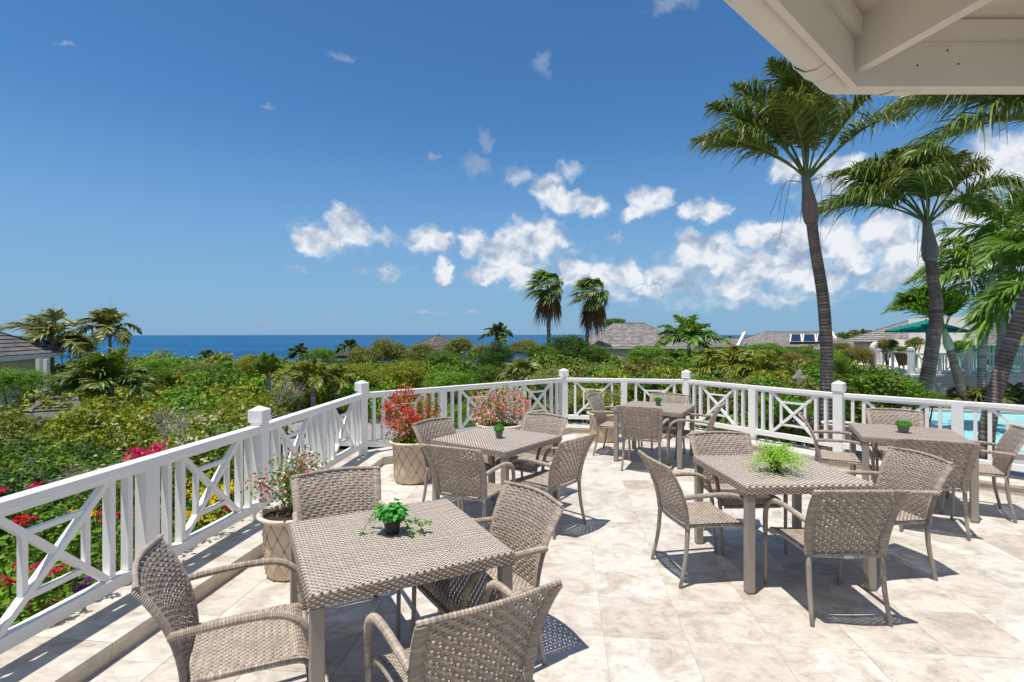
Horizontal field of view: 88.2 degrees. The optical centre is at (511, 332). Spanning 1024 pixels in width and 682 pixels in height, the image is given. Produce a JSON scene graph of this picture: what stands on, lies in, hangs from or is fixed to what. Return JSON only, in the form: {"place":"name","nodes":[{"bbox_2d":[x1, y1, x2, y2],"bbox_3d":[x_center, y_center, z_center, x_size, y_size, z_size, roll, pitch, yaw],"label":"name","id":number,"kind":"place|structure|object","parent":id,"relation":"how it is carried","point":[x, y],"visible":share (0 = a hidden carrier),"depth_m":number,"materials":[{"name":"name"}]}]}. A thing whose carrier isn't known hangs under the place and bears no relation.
{"place":"outdoors","nodes":[
{"label":"outdoors","id":0,"kind":"place"},
{"bbox_2d":[281,416,408,446],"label":"driveway","id":1,"kind":"structure","parent":0,"point":[295,426],"depth_m":17.65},
{"bbox_2d":[20,335,752,365],"bbox_3d":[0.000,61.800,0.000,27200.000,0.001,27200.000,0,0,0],"label":"sea","id":2,"kind":"structure","parent":0,"point":[238,346],"depth_m":3229.18,"materials":[{"name":"liquid"}]},
{"bbox_2d":[0,340,900,567],"bbox_3d":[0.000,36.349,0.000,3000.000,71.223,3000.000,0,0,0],"label":"ground","id":3,"kind":"structure","parent":0,"point":[342,448],"depth_m":14.69,"materials":[{"name":"plant"}]},
{"bbox_2d":[0,365,56,432],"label":"broadleaf tree","id":4,"kind":"object","parent":3,"relation":"on","point":[23,381],"visible":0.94,"depth_m":13.37,"materials":[{"name":"green plant"}]},
{"bbox_2d":[0,332,63,421],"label":"garden pavilion","id":5,"kind":"structure","parent":3,"relation":"on","point":[29,356],"depth_m":23.21,"materials":[{"name":"stone"}]},
{"bbox_2d":[0,308,92,395],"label":"palm tree","id":6,"kind":"object","parent":3,"relation":"on","point":[46,329],"visible":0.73,"depth_m":25.73,"materials":[{"name":"green plant"}]},
{"bbox_2d":[23,396,81,442],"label":"shed","id":7,"kind":"structure","parent":3,"relation":"on","point":[42,411],"depth_m":12.69,"materials":[{"name":"stone"}]},
{"bbox_2d":[29,509,101,593],"bbox_3d":[-2.730,1.364,3.289,0.312,0.558,0.304,0,0,-10],"label":"flowering plant","id":8,"kind":"object","parent":3,"relation":"on","point":[75,541],"visible":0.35,"depth_m":3.30,"materials":[{"name":"green plant"}]},
{"bbox_2d":[41,331,100,368],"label":"palm tree","id":9,"kind":"object","parent":3,"relation":"on","point":[93,348],"visible":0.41,"depth_m":26.89,"materials":[{"name":"green plant"}]},
{"bbox_2d":[32,347,160,444],"bbox_3d":[-11.204,2.031,14.500,2.915,3.271,2.916,0,0,0],"label":"palm tree","id":10,"kind":"object","parent":3,"relation":"on","point":[98,372],"visible":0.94,"depth_m":14.05,"materials":[{"name":"green plant"}]},
{"bbox_2d":[63,302,141,352],"bbox_3d":[-24.938,2.197,32.218,4.215,8.352,4.044,0,0,0],"label":"palm tree","id":11,"kind":"object","parent":3,"relation":"on","point":[107,318],"visible":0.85,"depth_m":31.67,"materials":[{"name":"green plant"}]},
{"bbox_2d":[0,487,243,626],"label":"bed foliage","id":12,"kind":"object","parent":3,"relation":"on","point":[63,585],"visible":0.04,"depth_m":3.97,"materials":[{"name":"green plant"}]},
{"bbox_2d":[0,571,33,626],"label":"flowering plant","id":13,"kind":"object","parent":12,"relation":"on","point":[5,581],"visible":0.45,"depth_m":3.10,"materials":[{"name":"green plant"}]},
{"bbox_2d":[0,505,61,567],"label":"flowering plant","id":14,"kind":"object","parent":12,"relation":"on","point":[31,548],"visible":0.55,"depth_m":3.19,"materials":[{"name":"green plant"}]},
{"bbox_2d":[1,560,71,614],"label":"flowering plant","id":15,"kind":"object","parent":12,"relation":"on","point":[45,597],"visible":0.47,"depth_m":3.07,"materials":[{"name":"green plant"}]},
{"bbox_2d":[91,509,134,566],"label":"flowering plant","id":16,"kind":"object","parent":12,"relation":"on","point":[118,545],"visible":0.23,"depth_m":3.54,"materials":[{"name":"green plant"}]},
{"bbox_2d":[109,440,173,495],"bbox_3d":[-2.779,1.105,3.937,0.464,0.615,0.513,0,0,-19],"label":"flowering plant","id":17,"kind":"object","parent":12,"relation":"on","point":[136,454],"visible":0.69,"depth_m":3.92,"materials":[{"name":"pink plant"}]},
{"bbox_2d":[129,358,175,395],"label":"bush","id":18,"kind":"object","parent":3,"relation":"on","point":[157,365],"visible":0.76,"depth_m":25.80,"materials":[{"name":"green plant"}]},
{"bbox_2d":[232,353,263,394],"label":"broadleaf tree","id":19,"kind":"object","parent":3,"relation":"on","point":[246,361],"visible":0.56,"depth_m":23.57,"materials":[{"name":"green plant"}]},
{"bbox_2d":[252,352,289,395],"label":"palm tree","id":20,"kind":"object","parent":3,"relation":"on","point":[269,364],"visible":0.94,"depth_m":18.88,"materials":[{"name":"green plant"}]},
{"bbox_2d":[241,374,306,424],"bbox_3d":[-4.066,1.188,9.331,0.980,0.909,1.184,0,0,18],"label":"bare shrub","id":21,"kind":"object","parent":3,"relation":"on","point":[292,396],"visible":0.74,"depth_m":9.53,"materials":[{"name":"plant"}]},
{"bbox_2d":[268,387,306,433],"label":"shrub","id":22,"kind":"object","parent":3,"relation":"on","point":[285,403],"visible":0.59,"depth_m":16.87,"materials":[{"name":"green plant"}]},
{"bbox_2d":[0,348,578,625],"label":"hillside thicket","id":23,"kind":"object","parent":3,"relation":"on","point":[223,392],"visible":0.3,"depth_m":8.28,"materials":[{"name":"green plant"}]},
{"bbox_2d":[75,400,285,482],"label":"pale sprigs","id":24,"kind":"object","parent":23,"relation":"on","point":[183,436],"visible":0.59,"depth_m":6.61,"materials":[{"name":"green plant"}]},
{"bbox_2d":[275,364,326,410],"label":"palm tree","id":25,"kind":"object","parent":3,"relation":"on","point":[288,374],"visible":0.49,"depth_m":20.59,"materials":[{"name":"green plant"}]},
{"bbox_2d":[290,356,338,407],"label":"palm tree","id":26,"kind":"object","parent":3,"relation":"on","point":[312,369],"visible":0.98,"depth_m":19.83,"materials":[{"name":"green plant"}]},
{"bbox_2d":[316,364,357,414],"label":"palm tree","id":27,"kind":"object","parent":3,"relation":"on","point":[339,370],"visible":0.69,"depth_m":20.77,"materials":[{"name":"green plant"}]},
{"bbox_2d":[337,361,381,389],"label":"hedge","id":28,"kind":"object","parent":3,"relation":"on","point":[360,369],"visible":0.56,"depth_m":23.56,"materials":[{"name":"green plant"}]},
{"bbox_2d":[342,346,385,364],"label":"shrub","id":29,"kind":"object","parent":3,"relation":"on","point":[357,353],"visible":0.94,"depth_m":30.63,"materials":[{"name":"green plant"}]},
{"bbox_2d":[367,335,412,366],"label":"broadleaf tree","id":30,"kind":"object","parent":3,"relation":"on","point":[385,346],"visible":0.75,"depth_m":32.55,"materials":[{"name":"green plant"}]},
{"bbox_2d":[366,356,436,415],"bbox_3d":[-4.472,2.332,21.889,3.106,2.748,3.109,0,0,12],"label":"hedge","id":31,"kind":"object","parent":3,"relation":"on","point":[413,375],"visible":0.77,"depth_m":21.33,"materials":[{"name":"green plant"}]},
{"bbox_2d":[397,342,440,368],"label":"broadleaf tree","id":32,"kind":"object","parent":3,"relation":"on","point":[423,349],"visible":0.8,"depth_m":30.58,"materials":[{"name":"green plant"}]},
{"bbox_2d":[422,350,461,369],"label":"broadleaf tree","id":33,"kind":"object","parent":3,"relation":"on","point":[439,357],"visible":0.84,"depth_m":28.50,"materials":[{"name":"green plant"}]},
{"bbox_2d":[416,369,480,404],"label":"hedge","id":34,"kind":"object","parent":3,"relation":"on","point":[444,378],"visible":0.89,"depth_m":18.64,"materials":[{"name":"green plant"}]},
{"bbox_2d":[437,336,478,369],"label":"broadleaf tree","id":35,"kind":"object","parent":3,"relation":"on","point":[458,344],"visible":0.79,"depth_m":33.46,"materials":[{"name":"green plant"}]},
{"bbox_2d":[478,322,512,343],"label":"palm tree","id":36,"kind":"object","parent":3,"relation":"on","point":[496,330],"visible":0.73,"depth_m":49.62,"materials":[{"name":"green plant"}]},
{"bbox_2d":[476,339,516,381],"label":"bush","id":37,"kind":"object","parent":3,"relation":"on","point":[500,355],"visible":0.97,"depth_m":23.80,"materials":[{"name":"green plant"}]},
{"bbox_2d":[0,422,1023,681],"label":"kerb ring","id":38,"kind":"object","parent":3,"relation":"on","point":[102,632],"visible":0.17,"depth_m":3.17,"materials":[{"name":"stone"}]},
{"bbox_2d":[0,368,1023,653],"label":"terrace railing","id":39,"kind":"object","parent":38,"relation":"on","point":[254,446],"visible":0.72,"depth_m":4.48,"materials":[{"name":"white paint"}]},
{"bbox_2d":[497,357,547,407],"bbox_3d":[0.408,2.434,18.992,2.191,3.229,2.184,0,0,0],"label":"fan palm","id":40,"kind":"object","parent":3,"relation":"on","point":[519,365],"visible":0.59,"depth_m":18.73,"materials":[{"name":"green plant"}]},
{"bbox_2d":[520,269,564,341],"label":"fan palm","id":41,"kind":"object","parent":3,"relation":"on","point":[548,305],"visible":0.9,"depth_m":45.37,"materials":[{"name":"green plant"}]},
{"bbox_2d":[530,367,569,406],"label":"shrub","id":42,"kind":"object","parent":3,"relation":"on","point":[548,373],"visible":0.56,"depth_m":17.82,"materials":[{"name":"green plant"}]},
{"bbox_2d":[543,333,601,366],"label":"broadleaf tree","id":43,"kind":"object","parent":3,"relation":"on","point":[566,346],"visible":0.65,"depth_m":29.48,"materials":[{"name":"green plant"}]},
{"bbox_2d":[563,276,609,344],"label":"fan palm","id":44,"kind":"object","parent":3,"relation":"on","point":[593,309],"visible":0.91,"depth_m":45.35,"materials":[{"name":"green plant"}]},
{"bbox_2d":[274,343,921,447],"bbox_3d":[11.309,4.882,45.217,39.142,8.334,72.282,0,0,33],"label":"garden thicket","id":45,"kind":"object","parent":3,"relation":"on","point":[861,383],"visible":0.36,"depth_m":13.21,"materials":[{"name":"green plant"}]},
{"bbox_2d":[584,323,694,359],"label":"hip roofed house","id":46,"kind":"structure","parent":3,"relation":"on","point":[617,339],"depth_m":49.09,"materials":[{"name":"grey wood"}]},
{"bbox_2d":[622,344,669,368],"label":"broadleaf tree","id":47,"kind":"object","parent":3,"relation":"on","point":[639,352],"visible":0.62,"depth_m":21.54,"materials":[{"name":"green plant"}]},
{"bbox_2d":[653,314,731,360],"bbox_3d":[7.994,1.093,24.159,3.399,3.919,3.410,0,0,-27],"label":"palm tree","id":48,"kind":"object","parent":3,"relation":"on","point":[689,331],"visible":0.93,"depth_m":23.66,"materials":[{"name":"green plant"}]},
{"bbox_2d":[686,343,759,378],"bbox_3d":[6.822,1.677,16.901,3.031,2.688,2.661,0,0,0],"label":"palm tree","id":49,"kind":"object","parent":3,"relation":"on","point":[729,358],"visible":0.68,"depth_m":16.82,"materials":[{"name":"green plant"}]},
{"bbox_2d":[729,349,796,420],"bbox_3d":[7.340,1.799,15.608,2.746,2.679,2.673,0,0,0],"label":"palm tree","id":50,"kind":"object","parent":3,"relation":"on","point":[762,359],"visible":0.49,"depth_m":15.36,"materials":[{"name":"green plant"}]},
{"bbox_2d":[758,397,813,441],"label":"shrub","id":51,"kind":"object","parent":3,"relation":"on","point":[793,407],"visible":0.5,"depth_m":11.06,"materials":[{"name":"green plant"}]},
{"bbox_2d":[733,331,843,349],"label":"solar roofed house","id":52,"kind":"structure","parent":3,"relation":"on","point":[794,339],"depth_m":69.91,"materials":[{"name":"grey wood"}]},
{"bbox_2d":[685,55,918,448],"bbox_3d":[4.955,-1.056,9.214,4.026,7.323,2.187,0,0,0],"label":"palm tree","id":53,"kind":"object","parent":3,"relation":"on","point":[796,108],"visible":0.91,"depth_m":9.08,"materials":[{"name":"green plant"}]},
{"bbox_2d":[806,351,855,378],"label":"shrub","id":54,"kind":"object","parent":3,"relation":"on","point":[840,362],"visible":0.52,"depth_m":16.74,"materials":[{"name":"green plant"}]},
{"bbox_2d":[838,346,874,368],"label":"shrub","id":55,"kind":"object","parent":3,"relation":"on","point":[862,354],"visible":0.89,"depth_m":25.72,"materials":[{"name":"green plant"}]},
{"bbox_2d":[842,371,948,412],"bbox_3d":[9.242,2.004,13.546,2.450,2.010,2.431,0,0,3],"label":"hedge","id":56,"kind":"object","parent":3,"relation":"on","point":[912,389],"visible":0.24,"depth_m":12.83,"materials":[{"name":"green plant"}]},
{"bbox_2d":[792,417,1023,475],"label":"pool deck","id":57,"kind":"structure","parent":3,"relation":"on","point":[1016,473],"depth_m":11.46,"materials":[{"name":"stone"}]},
{"bbox_2d":[878,95,1023,459],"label":"palm tree","id":58,"kind":"object","parent":57,"relation":"on","point":[1007,353],"visible":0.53,"depth_m":7.33,"materials":[{"name":"green plant"}]},
{"bbox_2d":[954,280,1023,353],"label":"palm tree","id":59,"kind":"object","parent":57,"relation":"on","point":[1008,291],"visible":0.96,"depth_m":9.35,"materials":[{"name":"green plant"}]},
{"bbox_2d":[815,358,1023,407],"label":"neighbouring terrace","id":60,"kind":"structure","parent":3,"relation":"on","point":[944,381],"depth_m":21.11,"materials":[{"name":"white paint"}]},
{"bbox_2d":[885,319,968,337],"bbox_3d":[17.722,0.556,22.600,2.711,2.288,2.711,0,0,-34],"label":"teal parasol","id":61,"kind":"object","parent":60,"relation":"on","point":[919,327],"visible":0.72,"depth_m":22.06,"materials":[{"name":"fabric"}]},
{"bbox_2d":[875,346,1023,374],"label":"neighbour railing","id":62,"kind":"object","parent":60,"relation":"on","point":[913,357],"visible":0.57,"depth_m":21.16,"materials":[{"name":"white paint"}]},
{"bbox_2d":[883,284,975,400],"bbox_3d":[15.090,0.617,19.160,3.154,4.749,2.058,0,0,0],"label":"palm tree","id":63,"kind":"object","parent":3,"relation":"on","point":[914,302],"visible":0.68,"depth_m":18.87,"materials":[{"name":"green plant"}]},
{"bbox_2d":[840,315,1023,365],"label":"neighbour villa","id":64,"kind":"object","parent":3,"relation":"on","point":[865,340],"visible":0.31,"depth_m":29.75,"materials":[{"name":"grey wood"}]},
{"bbox_2d":[881,221,1023,388],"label":"palm tree","id":65,"kind":"object","parent":3,"relation":"on","point":[958,257],"visible":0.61,"depth_m":19.32,"materials":[{"name":"green plant"}]},
{"bbox_2d":[898,407,1023,460],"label":"pool coping","id":66,"kind":"object","parent":3,"relation":"on","point":[1019,457],"visible":0.05,"depth_m":17.70,"materials":[{"name":"stone"}]},
{"bbox_2d":[817,143,1023,421],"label":"palm tree","id":67,"kind":"object","parent":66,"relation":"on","point":[928,179],"visible":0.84,"depth_m":14.19,"materials":[{"name":"green plant"}]},
{"bbox_2d":[904,189,1023,365],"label":"palm tree","id":68,"kind":"object","parent":3,"relation":"on","point":[1015,216],"visible":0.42,"depth_m":19.90,"materials":[{"name":"green plant"}]},
{"bbox_2d":[0,0,1023,335],"label":"sky","id":69,"kind":"structure","parent":0,"point":[187,167],"materials":[{"name":"blue"}]},
{"bbox_2d":[84,434,1023,681],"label":"terrace floor","id":70,"kind":"structure","parent":0,"point":[624,607],"depth_m":3.50,"materials":[{"name":"tile"}]},
{"bbox_2d":[130,534,308,681],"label":"wicker armchair","id":71,"kind":"object","parent":70,"relation":"on","point":[183,647],"visible":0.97,"depth_m":2.26,"materials":[{"name":"wicker"}]},
{"bbox_2d":[256,500,324,581],"bbox_3d":[-1.655,1.570,3.980,0.495,0.460,0.495,0,0,0],"label":"bougainvillea pot","id":72,"kind":"object","parent":70,"relation":"on","point":[276,540],"visible":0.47,"depth_m":3.80,"materials":[{"name":"ceramic"}]},
{"bbox_2d":[240,444,327,522],"bbox_3d":[-1.669,1.127,4.012,0.522,0.541,0.578,0,0,42],"label":"bougainvillea plant","id":73,"kind":"object","parent":72,"relation":"in","point":[285,490],"visible":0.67,"depth_m":3.99,"materials":[{"name":"pink plant"}]},
{"bbox_2d":[290,466,400,663],"bbox_3d":[-1.054,1.362,3.303,0.600,0.876,0.710,0,0,-26],"label":"wicker armchair","id":74,"kind":"object","parent":70,"relation":"on","point":[339,475],"visible":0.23,"depth_m":3.52,"materials":[{"name":"wicker"}]},
{"bbox_2d":[288,498,515,681],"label":"wicker table","id":75,"kind":"object","parent":70,"relation":"on","point":[336,559],"visible":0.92,"depth_m":2.53,"materials":[{"name":"wicker"}]},
{"bbox_2d":[359,498,431,536],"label":"potted plant","id":76,"kind":"object","parent":75,"relation":"on","point":[391,517],"visible":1,"depth_m":2.75,"materials":[{"name":"green plant"}]},
{"bbox_2d":[388,436,431,484],"bbox_3d":[-1.207,1.550,6.427,0.583,0.500,0.583,0,0,0],"label":"bougainvillea pot","id":77,"kind":"object","parent":70,"relation":"on","point":[408,465],"visible":0.67,"depth_m":6.22,"materials":[{"name":"ceramic"}]},
{"bbox_2d":[376,377,448,447],"bbox_3d":[-1.207,0.965,6.424,0.885,0.807,0.916,0,0,0],"label":"bougainvillea plant","id":78,"kind":"object","parent":77,"relation":"in","point":[410,434],"visible":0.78,"depth_m":6.42,"materials":[{"name":"red plant"}]},
{"bbox_2d":[411,417,495,508],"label":"wicker armchair","id":79,"kind":"object","parent":70,"relation":"on","point":[448,424],"visible":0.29,"depth_m":5.51,"materials":[{"name":"wicker"}]},
{"bbox_2d":[363,580,562,681],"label":"wicker armchair","id":80,"kind":"object","parent":70,"relation":"on","point":[414,660],"visible":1,"depth_m":1.94,"materials":[{"name":"wicker"}]},
{"bbox_2d":[421,444,515,527],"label":"wicker armchair","id":81,"kind":"object","parent":70,"relation":"on","point":[470,485],"visible":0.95,"depth_m":4.41,"materials":[{"name":"wicker"}]},
{"bbox_2d":[410,480,564,675],"bbox_3d":[-0.135,1.362,2.941,0.710,0.876,0.600,0,0,-35],"label":"wicker armchair","id":82,"kind":"object","parent":70,"relation":"on","point":[510,514],"visible":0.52,"depth_m":2.94,"materials":[{"name":"wicker"}]},
{"bbox_2d":[431,426,561,532],"bbox_3d":[-0.148,1.427,5.325,0.941,0.746,0.941,0,0,37],"label":"wicker table","id":83,"kind":"object","parent":70,"relation":"on","point":[507,445],"visible":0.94,"depth_m":5.17,"materials":[{"name":"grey wicker"}]},
{"bbox_2d":[476,420,521,464],"bbox_3d":[-0.171,1.535,7.401,0.682,0.530,0.682,0,0,0],"label":"bougainvillea pot","id":84,"kind":"object","parent":70,"relation":"on","point":[516,426],"visible":0.12,"depth_m":7.25,"materials":[{"name":"ceramic"}]},
{"bbox_2d":[467,384,533,428],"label":"bougainvillea plant","id":85,"kind":"object","parent":84,"relation":"in","point":[499,406],"visible":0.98,"depth_m":7.40,"materials":[{"name":"pink plant"}]},
{"bbox_2d":[491,412,567,500],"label":"wicker armchair","id":86,"kind":"object","parent":70,"relation":"on","point":[527,424],"visible":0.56,"depth_m":5.88,"materials":[{"name":"wicker"}]},
{"bbox_2d":[509,433,596,538],"bbox_3d":[0.367,1.362,4.917,0.710,0.876,0.600,0,0,41],"label":"wicker armchair","id":87,"kind":"object","parent":70,"relation":"on","point":[553,476],"visible":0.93,"depth_m":4.79,"materials":[{"name":"wicker"}]},
{"bbox_2d":[586,410,613,442],"bbox_3d":[1.534,1.565,8.819,0.583,0.470,0.583,0,0,0],"label":"bougainvillea pot","id":88,"kind":"object","parent":70,"relation":"on","point":[601,434],"visible":0.42,"depth_m":8.62,"materials":[{"name":"ceramic"}]},
{"bbox_2d":[586,393,639,459],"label":"wicker armchair","id":89,"kind":"object","parent":70,"relation":"on","point":[597,407],"visible":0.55,"depth_m":7.91,"materials":[{"name":"wicker"}]},
{"bbox_2d":[616,405,670,472],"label":"wicker armchair","id":90,"kind":"object","parent":70,"relation":"on","point":[640,434],"visible":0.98,"depth_m":6.76,"materials":[{"name":"wicker"}]},
{"bbox_2d":[613,401,694,469],"bbox_3d":[2.045,1.428,7.550,0.941,0.744,0.941,0,0,29],"label":"wicker table","id":91,"kind":"object","parent":70,"relation":"on","point":[679,411],"visible":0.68,"depth_m":7.36,"materials":[{"name":"wicker"}]},
{"bbox_2d":[640,393,688,452],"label":"wicker armchair","id":92,"kind":"object","parent":70,"relation":"on","point":[666,397],"visible":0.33,"depth_m":7.95,"materials":[{"name":"wicker"}]},
{"bbox_2d":[666,401,724,464],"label":"wicker armchair","id":93,"kind":"object","parent":70,"relation":"on","point":[710,426],"visible":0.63,"depth_m":6.99,"materials":[{"name":"wicker"}]},
{"bbox_2d":[638,450,756,587],"bbox_3d":[1.360,1.362,3.987,0.710,0.876,0.600,0,0,-9],"label":"wicker armchair","id":94,"kind":"object","parent":70,"relation":"on","point":[674,508],"visible":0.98,"depth_m":3.89,"materials":[{"name":"wicker"}]},
{"bbox_2d":[688,431,787,555],"bbox_3d":[1.946,1.362,4.617,0.600,0.876,0.710,0,0,-3],"label":"wicker armchair","id":95,"kind":"object","parent":70,"relation":"on","point":[722,447],"visible":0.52,"depth_m":4.84,"materials":[{"name":"wicker"}]},
{"bbox_2d":[693,454,878,594],"bbox_3d":[2.048,1.427,4.102,0.941,0.746,0.941,0,0,-3],"label":"wicker table","id":96,"kind":"object","parent":70,"relation":"on","point":[739,476],"visible":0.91,"depth_m":3.78,"materials":[{"name":"wicker"}]},
{"bbox_2d":[735,439,815,479],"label":"potted plant","id":97,"kind":"object","parent":96,"relation":"on","point":[776,457],"visible":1,"depth_m":3.97,"materials":[{"name":"green plant"}]},
{"bbox_2d":[798,412,875,483],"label":"wicker armchair","id":98,"kind":"object","parent":70,"relation":"on","point":[833,456],"visible":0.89,"depth_m":5.71,"materials":[{"name":"wicker"}]},
{"bbox_2d":[763,490,911,625],"bbox_3d":[2.079,1.362,3.448,0.600,0.876,0.710,0,0,0],"label":"wicker armchair","id":99,"kind":"object","parent":70,"relation":"on","point":[821,538],"visible":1,"depth_m":3.26,"materials":[{"name":"wicker"}]},
{"bbox_2d":[816,446,954,580],"bbox_3d":[2.839,1.362,4.049,0.710,0.876,0.600,0,0,-6],"label":"wicker armchair","id":100,"kind":"object","parent":70,"relation":"on","point":[929,493],"visible":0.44,"depth_m":3.99,"materials":[{"name":"wicker"}]},
{"bbox_2d":[865,408,938,498],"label":"wicker armchair","id":101,"kind":"object","parent":70,"relation":"on","point":[878,449],"visible":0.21,"depth_m":6.37,"materials":[{"name":"wicker"}]},
{"bbox_2d":[848,423,980,523],"bbox_3d":[4.175,1.428,5.581,0.941,0.744,0.941,0,0,26],"label":"wicker table","id":102,"kind":"object","parent":70,"relation":"on","point":[866,434],"visible":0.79,"depth_m":5.36,"materials":[{"name":"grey wicker"}]},
{"bbox_2d":[882,437,980,539],"bbox_3d":[3.825,1.362,4.862,0.600,0.876,0.710,0,0,26],"label":"wicker armchair","id":103,"kind":"object","parent":70,"relation":"on","point":[962,475],"visible":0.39,"depth_m":4.61,"materials":[{"name":"wicker"}]},
{"bbox_2d":[933,424,1023,522],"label":"wicker armchair","id":104,"kind":"object","parent":70,"relation":"on","point":[995,469],"visible":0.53,"depth_m":5.21,"materials":[{"name":"wicker"}]},
{"bbox_2d":[723,0,1023,96],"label":"roof overhang","id":105,"kind":"object","parent":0,"point":[880,48],"visible":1,"depth_m":1.88,"materials":[{"name":"paint"}]},
{"bbox_2d":[929,412,1023,449],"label":"pool water","id":106,"kind":"structure","parent":0,"point":[968,425],"depth_m":15.95,"materials":[{"name":"blue liquid"}]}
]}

